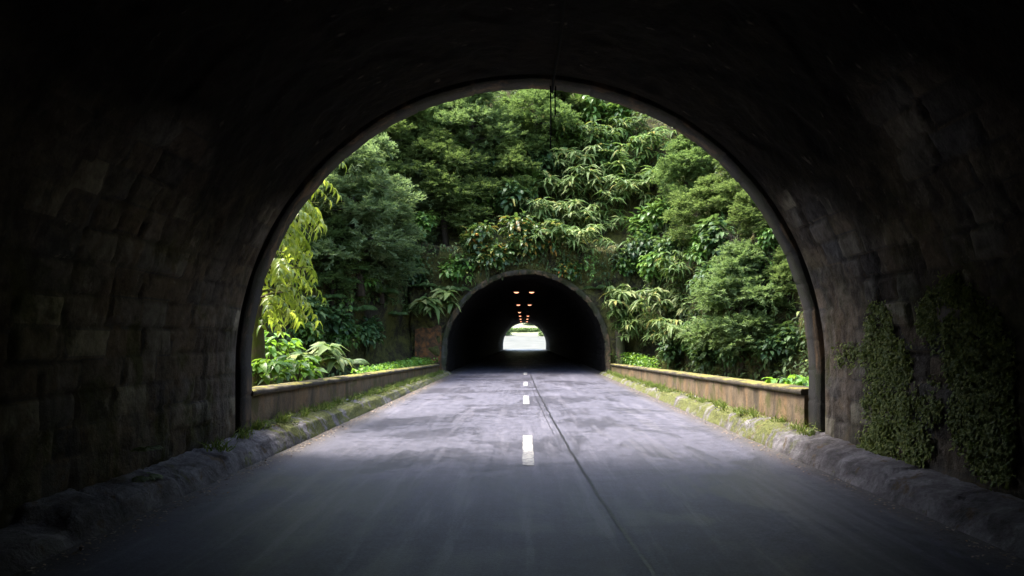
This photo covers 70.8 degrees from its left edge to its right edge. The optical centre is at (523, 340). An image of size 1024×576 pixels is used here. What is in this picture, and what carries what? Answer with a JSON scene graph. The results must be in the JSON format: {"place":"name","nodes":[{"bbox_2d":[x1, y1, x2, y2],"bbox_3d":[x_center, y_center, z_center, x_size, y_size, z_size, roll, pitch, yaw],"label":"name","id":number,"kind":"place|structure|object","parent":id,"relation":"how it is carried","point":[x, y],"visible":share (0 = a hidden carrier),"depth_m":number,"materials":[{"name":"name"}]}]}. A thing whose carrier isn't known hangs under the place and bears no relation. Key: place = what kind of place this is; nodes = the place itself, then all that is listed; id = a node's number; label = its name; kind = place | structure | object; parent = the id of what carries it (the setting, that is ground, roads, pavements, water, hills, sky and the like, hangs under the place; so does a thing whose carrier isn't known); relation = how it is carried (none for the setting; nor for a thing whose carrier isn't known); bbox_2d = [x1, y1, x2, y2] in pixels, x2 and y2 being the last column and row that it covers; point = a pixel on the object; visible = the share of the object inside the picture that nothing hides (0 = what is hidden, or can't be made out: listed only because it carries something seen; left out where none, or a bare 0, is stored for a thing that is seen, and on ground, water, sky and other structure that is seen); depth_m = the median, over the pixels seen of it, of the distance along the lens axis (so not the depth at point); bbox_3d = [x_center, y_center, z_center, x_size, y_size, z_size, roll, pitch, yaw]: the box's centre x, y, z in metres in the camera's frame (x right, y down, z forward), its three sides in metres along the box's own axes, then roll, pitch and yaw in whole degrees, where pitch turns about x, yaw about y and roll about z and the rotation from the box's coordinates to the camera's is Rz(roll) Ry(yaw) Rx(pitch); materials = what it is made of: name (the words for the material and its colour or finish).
{"place":"outdoors","nodes":[
{"label":"outdoors","id":0,"kind":"place"},
{"bbox_2d":[11,349,1023,575],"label":"road","id":1,"kind":"structure","parent":0,"point":[524,462],"depth_m":6.87,"materials":[{"name":"grey asphalt"}]},
{"bbox_2d":[0,371,451,575],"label":"kerb","id":2,"kind":"structure","parent":1,"relation":"on","point":[38,531],"depth_m":6.84,"materials":[{"name":"concrete"}]},
{"bbox_2d":[199,370,445,451],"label":"verge grass","id":3,"kind":"structure","parent":2,"relation":"on","point":[287,417],"depth_m":12.59,"materials":[{"name":"green plant"}]},
{"bbox_2d":[14,379,442,575],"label":"leaf litter","id":4,"kind":"object","parent":1,"relation":"on","point":[80,548],"visible":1,"depth_m":7.25,"materials":[{"name":"brown plant"}]},
{"bbox_2d":[599,371,1023,558],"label":"kerb","id":5,"kind":"structure","parent":1,"relation":"on","point":[996,519],"depth_m":7.49,"materials":[{"name":"concrete"}]},
{"bbox_2d":[605,370,815,436],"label":"verge grass","id":6,"kind":"structure","parent":5,"relation":"on","point":[723,404],"depth_m":14.14,"materials":[{"name":"green plant"}]},
{"bbox_2d":[609,379,1015,568],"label":"leaf litter","id":7,"kind":"object","parent":1,"relation":"on","point":[846,486],"visible":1,"depth_m":7.57,"materials":[{"name":"plant"}]},
{"bbox_2d":[503,335,545,348],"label":"road beyond","id":8,"kind":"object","parent":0,"point":[523,342],"visible":0.3,"depth_m":161.89,"materials":[{"name":"concrete"}]},
{"bbox_2d":[263,90,808,382],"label":"hillside","id":9,"kind":"structure","parent":0,"point":[397,345],"depth_m":32.98,"materials":[{"name":"green plant"}]},
{"bbox_2d":[251,358,296,385],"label":"leafy herb","id":10,"kind":"object","parent":9,"relation":"on","point":[273,367],"visible":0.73,"depth_m":13.38,"materials":[{"name":"green plant"}]},
{"bbox_2d":[264,330,305,361],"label":"leafy herb","id":11,"kind":"object","parent":9,"relation":"on","point":[292,345],"visible":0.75,"depth_m":16.42,"materials":[{"name":"green plant"}]},
{"bbox_2d":[272,354,327,382],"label":"leafy herb","id":12,"kind":"object","parent":9,"relation":"on","point":[303,369],"visible":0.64,"depth_m":14.47,"materials":[{"name":"green plant"}]},
{"bbox_2d":[287,316,324,351],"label":"shrub","id":13,"kind":"object","parent":9,"relation":"on","point":[308,333],"visible":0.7,"depth_m":26.76,"materials":[{"name":"green plant"}]},
{"bbox_2d":[291,295,333,329],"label":"shrub","id":14,"kind":"object","parent":9,"relation":"on","point":[317,308],"visible":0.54,"depth_m":27.21,"materials":[{"name":"green plant"}]},
{"bbox_2d":[286,341,351,379],"bbox_3d":[-4.478,0.501,15.638,1.674,0.994,1.090,3,-3,-13],"label":"broad leaved plant","id":15,"kind":"object","parent":9,"relation":"on","point":[334,351],"visible":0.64,"depth_m":15.59,"materials":[{"name":"green plant"}]},
{"bbox_2d":[297,214,371,306],"bbox_3d":[-7.892,-3.163,29.149,3.431,3.741,2.818,0,0,-28],"label":"cedar tree","id":16,"kind":"object","parent":9,"relation":"on","point":[335,234],"visible":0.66,"depth_m":28.68,"materials":[{"name":"green plant"}]},
{"bbox_2d":[318,305,359,342],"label":"shrub","id":17,"kind":"object","parent":9,"relation":"on","point":[339,318],"visible":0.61,"depth_m":28.83,"materials":[{"name":"green plant"}]},
{"bbox_2d":[326,323,360,356],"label":"shrub","id":18,"kind":"object","parent":9,"relation":"on","point":[338,338],"visible":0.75,"depth_m":29.00,"materials":[{"name":"green plant"}]},
{"bbox_2d":[296,132,426,296],"bbox_3d":[-7.393,-5.772,30.307,7.489,7.825,7.338,0,0,-30],"label":"cedar tree","id":19,"kind":"object","parent":9,"relation":"on","point":[358,178],"visible":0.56,"depth_m":28.84,"materials":[{"name":"green plant"}]},
{"bbox_2d":[357,315,385,356],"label":"shrub","id":20,"kind":"object","parent":9,"relation":"on","point":[369,332],"visible":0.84,"depth_m":30.70,"materials":[{"name":"green plant"}]},
{"bbox_2d":[323,178,426,303],"bbox_3d":[-6.545,-4.439,31.901,5.188,5.600,5.450,0,0,34],"label":"cedar tree","id":21,"kind":"object","parent":9,"relation":"on","point":[393,273],"visible":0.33,"depth_m":31.10,"materials":[{"name":"green plant"}]},
{"bbox_2d":[362,108,443,191],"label":"cedar tree","id":22,"kind":"object","parent":9,"relation":"on","point":[391,164],"visible":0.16,"depth_m":35.99,"materials":[{"name":"green plant"}]},
{"bbox_2d":[396,254,429,293],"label":"shrub","id":23,"kind":"object","parent":9,"relation":"on","point":[417,278],"visible":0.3,"depth_m":34.73,"materials":[{"name":"green plant"}]},
{"bbox_2d":[388,157,445,242],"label":"cedar tree","id":24,"kind":"object","parent":9,"relation":"on","point":[426,202],"visible":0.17,"depth_m":36.08,"materials":[{"name":"green plant"}]},
{"bbox_2d":[403,210,440,247],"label":"shrub","id":25,"kind":"object","parent":9,"relation":"on","point":[426,221],"visible":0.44,"depth_m":34.97,"materials":[{"name":"green plant"}]},
{"bbox_2d":[382,102,477,168],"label":"cedar tree","id":26,"kind":"object","parent":9,"relation":"on","point":[432,111],"visible":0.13,"depth_m":37.75,"materials":[{"name":"green plant"}]},
{"bbox_2d":[406,288,462,323],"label":"broad leaved plant","id":27,"kind":"object","parent":9,"relation":"on","point":[434,303],"visible":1,"depth_m":34.17,"materials":[{"name":"green plant"}]},
{"bbox_2d":[394,126,502,245],"bbox_3d":[-3.930,-7.707,37.145,6.293,6.854,5.060,0,0,-42],"label":"cedar tree","id":28,"kind":"object","parent":9,"relation":"on","point":[447,153],"visible":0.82,"depth_m":36.16,"materials":[{"name":"green plant"}]},
{"bbox_2d":[428,91,527,181],"bbox_3d":[-2.859,-11.752,39.456,6.200,7.045,5.543,0,0,-27],"label":"cedar tree","id":29,"kind":"object","parent":9,"relation":"on","point":[494,128],"visible":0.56,"depth_m":38.54,"materials":[{"name":"green plant"}]},
{"bbox_2d":[458,149,502,181],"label":"shrub","id":30,"kind":"object","parent":9,"relation":"on","point":[485,174],"visible":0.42,"depth_m":38.60,"materials":[{"name":"green plant"}]},
{"bbox_2d":[462,179,501,219],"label":"shrub","id":31,"kind":"object","parent":9,"relation":"on","point":[489,201],"visible":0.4,"depth_m":38.00,"materials":[{"name":"green plant"}]},
{"bbox_2d":[480,136,540,196],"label":"cedar tree","id":32,"kind":"object","parent":9,"relation":"on","point":[511,147],"visible":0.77,"depth_m":38.07,"materials":[{"name":"green plant"}]},
{"bbox_2d":[492,175,537,220],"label":"shrub","id":33,"kind":"object","parent":9,"relation":"on","point":[504,208],"visible":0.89,"depth_m":37.33,"materials":[{"name":"green plant"}]},
{"bbox_2d":[499,168,544,198],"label":"shrub","id":34,"kind":"object","parent":9,"relation":"on","point":[534,176],"visible":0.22,"depth_m":38.37,"materials":[{"name":"green plant"}]},
{"bbox_2d":[504,227,545,266],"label":"shrub","id":35,"kind":"object","parent":9,"relation":"on","point":[524,241],"visible":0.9,"depth_m":34.85,"materials":[{"name":"green plant"}]},
{"bbox_2d":[264,90,808,383],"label":"undergrowth","id":36,"kind":"object","parent":9,"relation":"on","point":[784,360],"visible":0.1,"depth_m":31.53,"materials":[{"name":"green plant"}]},
{"bbox_2d":[493,88,584,173],"bbox_3d":[0.855,-12.446,40.582,6.366,6.786,6.501,0,0,23],"label":"cedar tree","id":37,"kind":"object","parent":9,"relation":"on","point":[533,136],"visible":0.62,"depth_m":39.27,"materials":[{"name":"green plant"}]},
{"bbox_2d":[506,197,571,223],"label":"ginger plant","id":38,"kind":"object","parent":9,"relation":"on","point":[538,205],"visible":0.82,"depth_m":37.18,"materials":[{"name":"green plant"}]},
{"bbox_2d":[527,140,577,184],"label":"shrub","id":39,"kind":"object","parent":9,"relation":"on","point":[551,166],"visible":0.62,"depth_m":39.44,"materials":[{"name":"green plant"}]},
{"bbox_2d":[529,219,588,253],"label":"ginger plant","id":40,"kind":"object","parent":9,"relation":"on","point":[554,230],"visible":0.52,"depth_m":34.41,"materials":[{"name":"green plant"}]},
{"bbox_2d":[533,91,590,136],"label":"cedar tree","id":41,"kind":"object","parent":9,"relation":"on","point":[574,101],"visible":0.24,"depth_m":40.70,"materials":[{"name":"green plant"}]},
{"bbox_2d":[534,170,594,202],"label":"ginger plant","id":42,"kind":"object","parent":9,"relation":"on","point":[559,192],"visible":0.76,"depth_m":38.40,"materials":[{"name":"green plant"}]},
{"bbox_2d":[538,199,611,230],"bbox_3d":[2.722,-6.434,37.311,4.190,1.860,2.890,-2,-1,-7],"label":"ginger plant","id":43,"kind":"object","parent":9,"relation":"on","point":[574,203],"visible":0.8,"depth_m":37.24,"materials":[{"name":"green plant"}]},
{"bbox_2d":[544,145,606,178],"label":"ginger plant","id":44,"kind":"object","parent":9,"relation":"on","point":[574,155],"visible":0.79,"depth_m":38.57,"materials":[{"name":"green plant"}]},
{"bbox_2d":[556,224,613,258],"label":"ginger plant","id":45,"kind":"object","parent":9,"relation":"on","point":[590,231],"visible":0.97,"depth_m":34.38,"materials":[{"name":"green plant"}]},
{"bbox_2d":[570,93,606,126],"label":"shrub","id":46,"kind":"object","parent":9,"relation":"on","point":[589,108],"visible":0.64,"depth_m":40.73,"materials":[{"name":"green plant"}]},
{"bbox_2d":[548,162,631,199],"bbox_3d":[3.478,-8.251,37.979,4.604,2.208,2.569,-1,-1,3],"label":"ginger plant","id":47,"kind":"object","parent":9,"relation":"on","point":[585,170],"visible":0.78,"depth_m":37.61,"materials":[{"name":"green plant"}]},
{"bbox_2d":[558,119,632,149],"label":"ginger plant","id":48,"kind":"object","parent":9,"relation":"on","point":[595,136],"visible":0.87,"depth_m":39.10,"materials":[{"name":"green plant"}]},
{"bbox_2d":[572,209,628,235],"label":"ginger plant","id":49,"kind":"object","parent":9,"relation":"on","point":[611,225],"visible":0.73,"depth_m":37.15,"materials":[{"name":"green plant"}]},
{"bbox_2d":[589,137,618,175],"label":"shrub","id":50,"kind":"object","parent":9,"relation":"on","point":[612,146],"visible":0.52,"depth_m":38.68,"materials":[{"name":"green plant"}]},
{"bbox_2d":[599,102,633,135],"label":"shrub","id":51,"kind":"object","parent":9,"relation":"on","point":[615,110],"visible":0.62,"depth_m":40.82,"materials":[{"name":"green plant"}]},
{"bbox_2d":[591,142,649,173],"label":"ginger plant","id":52,"kind":"object","parent":9,"relation":"on","point":[626,150],"visible":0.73,"depth_m":38.42,"materials":[{"name":"green plant"}]},
{"bbox_2d":[604,308,639,334],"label":"shrub","id":53,"kind":"object","parent":9,"relation":"on","point":[616,313],"visible":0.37,"depth_m":34.46,"materials":[{"name":"green plant"}]},
{"bbox_2d":[601,283,643,320],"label":"ginger plant","id":54,"kind":"object","parent":9,"relation":"on","point":[620,295],"visible":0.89,"depth_m":33.87,"materials":[{"name":"green plant"}]},
{"bbox_2d":[584,169,666,215],"bbox_3d":[5.741,-7.543,37.501,5.240,2.339,2.554,-2,-2,-4],"label":"ginger plant","id":55,"kind":"object","parent":9,"relation":"on","point":[628,195],"visible":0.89,"depth_m":37.38,"materials":[{"name":"green plant"}]},
{"bbox_2d":[592,112,676,143],"bbox_3d":[6.092,-11.528,39.904,5.288,2.360,2.578,0,2,29],"label":"ginger plant","id":56,"kind":"object","parent":9,"relation":"on","point":[633,127],"visible":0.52,"depth_m":39.74,"materials":[{"name":"green plant"}]},
{"bbox_2d":[607,159,662,191],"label":"ginger plant","id":57,"kind":"object","parent":9,"relation":"on","point":[622,167],"visible":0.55,"depth_m":37.90,"materials":[{"name":"green plant"}]},
{"bbox_2d":[609,352,662,367],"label":"ivy bank","id":58,"kind":"structure","parent":9,"relation":"on","point":[634,358],"depth_m":32.55,"materials":[{"name":"green plant"}]},
{"bbox_2d":[617,230,658,276],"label":"shrub","id":59,"kind":"object","parent":9,"relation":"on","point":[645,247],"visible":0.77,"depth_m":34.98,"materials":[{"name":"green plant"}]},
{"bbox_2d":[614,310,669,348],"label":"ginger plant","id":60,"kind":"object","parent":9,"relation":"on","point":[645,328],"visible":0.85,"depth_m":33.14,"materials":[{"name":"green plant"}]},
{"bbox_2d":[622,205,662,240],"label":"shrub","id":61,"kind":"object","parent":9,"relation":"on","point":[640,224],"visible":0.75,"depth_m":35.74,"materials":[{"name":"green plant"}]},
{"bbox_2d":[624,126,682,165],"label":"ginger plant","id":62,"kind":"object","parent":9,"relation":"on","point":[640,146],"visible":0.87,"depth_m":38.52,"materials":[{"name":"green plant"}]},
{"bbox_2d":[637,249,670,288],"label":"shrub","id":63,"kind":"object","parent":9,"relation":"on","point":[648,270],"visible":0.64,"depth_m":32.72,"materials":[{"name":"green plant"}]},
{"bbox_2d":[629,283,690,319],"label":"ginger plant","id":64,"kind":"object","parent":9,"relation":"on","point":[662,297],"visible":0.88,"depth_m":31.66,"materials":[{"name":"green plant"}]},
{"bbox_2d":[641,197,686,234],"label":"shrub","id":65,"kind":"object","parent":9,"relation":"on","point":[654,211],"visible":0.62,"depth_m":34.82,"materials":[{"name":"green plant"}]},
{"bbox_2d":[648,317,690,344],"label":"ginger plant","id":66,"kind":"object","parent":9,"relation":"on","point":[670,327],"visible":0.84,"depth_m":29.95,"materials":[{"name":"green plant"}]},
{"bbox_2d":[655,338,684,369],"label":"shrub","id":67,"kind":"object","parent":9,"relation":"on","point":[670,353],"visible":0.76,"depth_m":31.05,"materials":[{"name":"green plant"}]},
{"bbox_2d":[652,234,688,258],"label":"shrub","id":68,"kind":"object","parent":9,"relation":"on","point":[664,244],"visible":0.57,"depth_m":32.21,"materials":[{"name":"green plant"}]},
{"bbox_2d":[654,250,693,285],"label":"ginger plant","id":69,"kind":"object","parent":9,"relation":"on","point":[670,266],"visible":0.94,"depth_m":30.67,"materials":[{"name":"green plant"}]},
{"bbox_2d":[647,133,718,210],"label":"cedar tree","id":70,"kind":"object","parent":9,"relation":"on","point":[690,157],"visible":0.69,"depth_m":34.29,"materials":[{"name":"green plant"}]},
{"bbox_2d":[658,173,732,261],"bbox_3d":[7.445,-5.201,30.978,3.445,3.769,2.869,0,0,-5],"label":"shrub","id":71,"kind":"object","parent":9,"relation":"on","point":[686,231],"visible":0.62,"depth_m":30.41,"materials":[{"name":"green plant"}]},
{"bbox_2d":[682,235,712,269],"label":"shrub","id":72,"kind":"object","parent":9,"relation":"on","point":[698,254],"visible":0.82,"depth_m":29.64,"materials":[{"name":"green plant"}]},
{"bbox_2d":[685,261,718,295],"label":"shrub","id":73,"kind":"object","parent":9,"relation":"on","point":[694,279],"visible":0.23,"depth_m":28.79,"materials":[{"name":"green plant"}]},
{"bbox_2d":[686,338,721,373],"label":"shrub","id":74,"kind":"object","parent":9,"relation":"on","point":[702,359],"visible":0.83,"depth_m":27.95,"materials":[{"name":"green plant"}]},
{"bbox_2d":[690,212,739,255],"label":"shrub","id":75,"kind":"object","parent":9,"relation":"on","point":[713,231],"visible":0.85,"depth_m":28.81,"materials":[{"name":"green plant"}]},
{"bbox_2d":[688,159,747,224],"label":"cedar tree","id":76,"kind":"object","parent":9,"relation":"on","point":[727,189],"visible":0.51,"depth_m":29.73,"materials":[{"name":"green plant"}]},
{"bbox_2d":[673,237,796,372],"bbox_3d":[7.983,-1.304,26.453,4.912,4.941,4.684,0,0,18],"label":"tree","id":77,"kind":"object","parent":9,"relation":"on","point":[735,264],"visible":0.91,"depth_m":25.59,"materials":[{"name":"green plant"}]},
{"bbox_2d":[714,336,755,377],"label":"shrub","id":78,"kind":"object","parent":9,"relation":"on","point":[728,355],"visible":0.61,"depth_m":26.27,"materials":[{"name":"green plant"}]},
{"bbox_2d":[725,189,768,241],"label":"cedar tree","id":79,"kind":"object","parent":9,"relation":"on","point":[753,220],"visible":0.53,"depth_m":26.45,"materials":[{"name":"green plant"}]},
{"bbox_2d":[755,228,778,259],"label":"shrub","id":80,"kind":"object","parent":9,"relation":"on","point":[768,237],"visible":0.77,"depth_m":25.82,"materials":[{"name":"green plant"}]},
{"bbox_2d":[753,330,786,374],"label":"shrub","id":81,"kind":"object","parent":9,"relation":"on","point":[768,348],"visible":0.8,"depth_m":24.71,"materials":[{"name":"green plant"}]},
{"bbox_2d":[755,247,796,306],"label":"cedar tree","id":82,"kind":"object","parent":9,"relation":"on","point":[782,271],"visible":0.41,"depth_m":25.16,"materials":[{"name":"green plant"}]},
{"bbox_2d":[762,374,808,385],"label":"leafy herb","id":83,"kind":"object","parent":9,"relation":"on","point":[789,379],"visible":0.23,"depth_m":12.21,"materials":[{"name":"green plant"}]},
{"bbox_2d":[770,319,805,361],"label":"shrub","id":84,"kind":"object","parent":9,"relation":"on","point":[783,336],"visible":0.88,"depth_m":24.28,"materials":[{"name":"green plant"}]},
{"label":"ground","id":85,"kind":"structure","parent":0,"visible":0},
{"bbox_2d":[251,162,346,386],"bbox_3d":[-4.938,-1.850,14.258,3.440,7.508,2.805,0,0,41],"label":"tree","id":86,"kind":"object","parent":85,"relation":"on","point":[307,214],"visible":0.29,"depth_m":13.97,"materials":[{"name":"green plant"}]},
{"bbox_2d":[251,364,439,425],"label":"parapet","id":87,"kind":"structure","parent":85,"relation":"on","point":[268,401],"depth_m":13.83,"materials":[{"name":"concrete"}]},
{"bbox_2d":[350,356,437,372],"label":"ivy bank","id":88,"kind":"structure","parent":85,"relation":"on","point":[413,361],"depth_m":28.59,"materials":[{"name":"green plant"}]},
{"bbox_2d":[0,0,1023,528],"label":"tunnel","id":89,"kind":"structure","parent":85,"relation":"on","point":[168,168],"depth_m":7.07,"materials":[{"name":"stone"}]},
{"bbox_2d":[551,0,565,92],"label":"overhead cable","id":90,"kind":"object","parent":89,"relation":"attached to","point":[560,39],"visible":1,"depth_m":8.55,"materials":[{"name":"black rubber"}]},
{"bbox_2d":[831,342,864,374],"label":"creeper","id":91,"kind":"object","parent":89,"relation":"attached to","point":[855,351],"visible":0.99,"depth_m":9.09,"materials":[{"name":"green plant"}]},
{"bbox_2d":[855,298,936,468],"bbox_3d":[4.086,0.499,8.156,0.190,2.008,1.929,0,0,0],"label":"creeper","id":92,"kind":"object","parent":89,"relation":"attached to","point":[882,437],"visible":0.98,"depth_m":8.07,"materials":[{"name":"green plant"}]},
{"bbox_2d":[911,374,946,429],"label":"creeper","id":93,"kind":"object","parent":89,"relation":"attached to","point":[935,411],"visible":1,"depth_m":7.27,"materials":[{"name":"green plant"}]},
{"bbox_2d":[914,270,1020,490],"bbox_3d":[4.067,0.329,6.768,0.230,2.000,1.566,0,0,0],"label":"creeper","id":94,"kind":"object","parent":89,"relation":"attached to","point":[978,433],"visible":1,"depth_m":6.50,"materials":[{"name":"green plant"}]},
{"bbox_2d":[410,242,643,371],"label":"tunnel","id":95,"kind":"structure","parent":85,"relation":"on","point":[568,319],"depth_m":37.07,"materials":[{"name":"stone"}]},
{"bbox_2d":[437,252,478,290],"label":"shrub","id":96,"kind":"object","parent":95,"relation":"attached to","point":[459,272],"visible":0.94,"depth_m":34.97,"materials":[{"name":"green plant"}]},
{"bbox_2d":[459,220,498,261],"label":"shrub","id":97,"kind":"object","parent":95,"relation":"on","point":[475,235],"visible":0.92,"depth_m":34.92,"materials":[{"name":"green plant"}]},
{"bbox_2d":[470,242,507,282],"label":"shrub","id":98,"kind":"object","parent":95,"relation":"attached to","point":[487,263],"visible":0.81,"depth_m":34.76,"materials":[{"name":"green plant"}]},
{"bbox_2d":[475,237,521,279],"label":"shrub","id":99,"kind":"object","parent":95,"relation":"on","point":[502,265],"visible":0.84,"depth_m":34.85,"materials":[{"name":"green plant"}]},
{"bbox_2d":[497,209,543,255],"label":"shrub","id":100,"kind":"object","parent":95,"relation":"on","point":[516,225],"visible":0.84,"depth_m":34.92,"materials":[{"name":"green plant"}]},
{"bbox_2d":[517,218,566,263],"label":"shrub","id":101,"kind":"object","parent":95,"relation":"on","point":[547,243],"visible":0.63,"depth_m":34.77,"materials":[{"name":"green plant"}]},
{"bbox_2d":[554,259,583,283],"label":"shrub","id":102,"kind":"object","parent":95,"relation":"on","point":[571,275],"visible":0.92,"depth_m":35.01,"materials":[{"name":"green plant"}]},
{"bbox_2d":[611,257,639,284],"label":"shrub","id":103,"kind":"object","parent":95,"relation":"on","point":[629,271],"visible":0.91,"depth_m":35.02,"materials":[{"name":"green plant"}]},
{"bbox_2d":[610,364,808,427],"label":"parapet","id":104,"kind":"structure","parent":85,"relation":"on","point":[789,402],"depth_m":13.64,"materials":[{"name":"concrete"}]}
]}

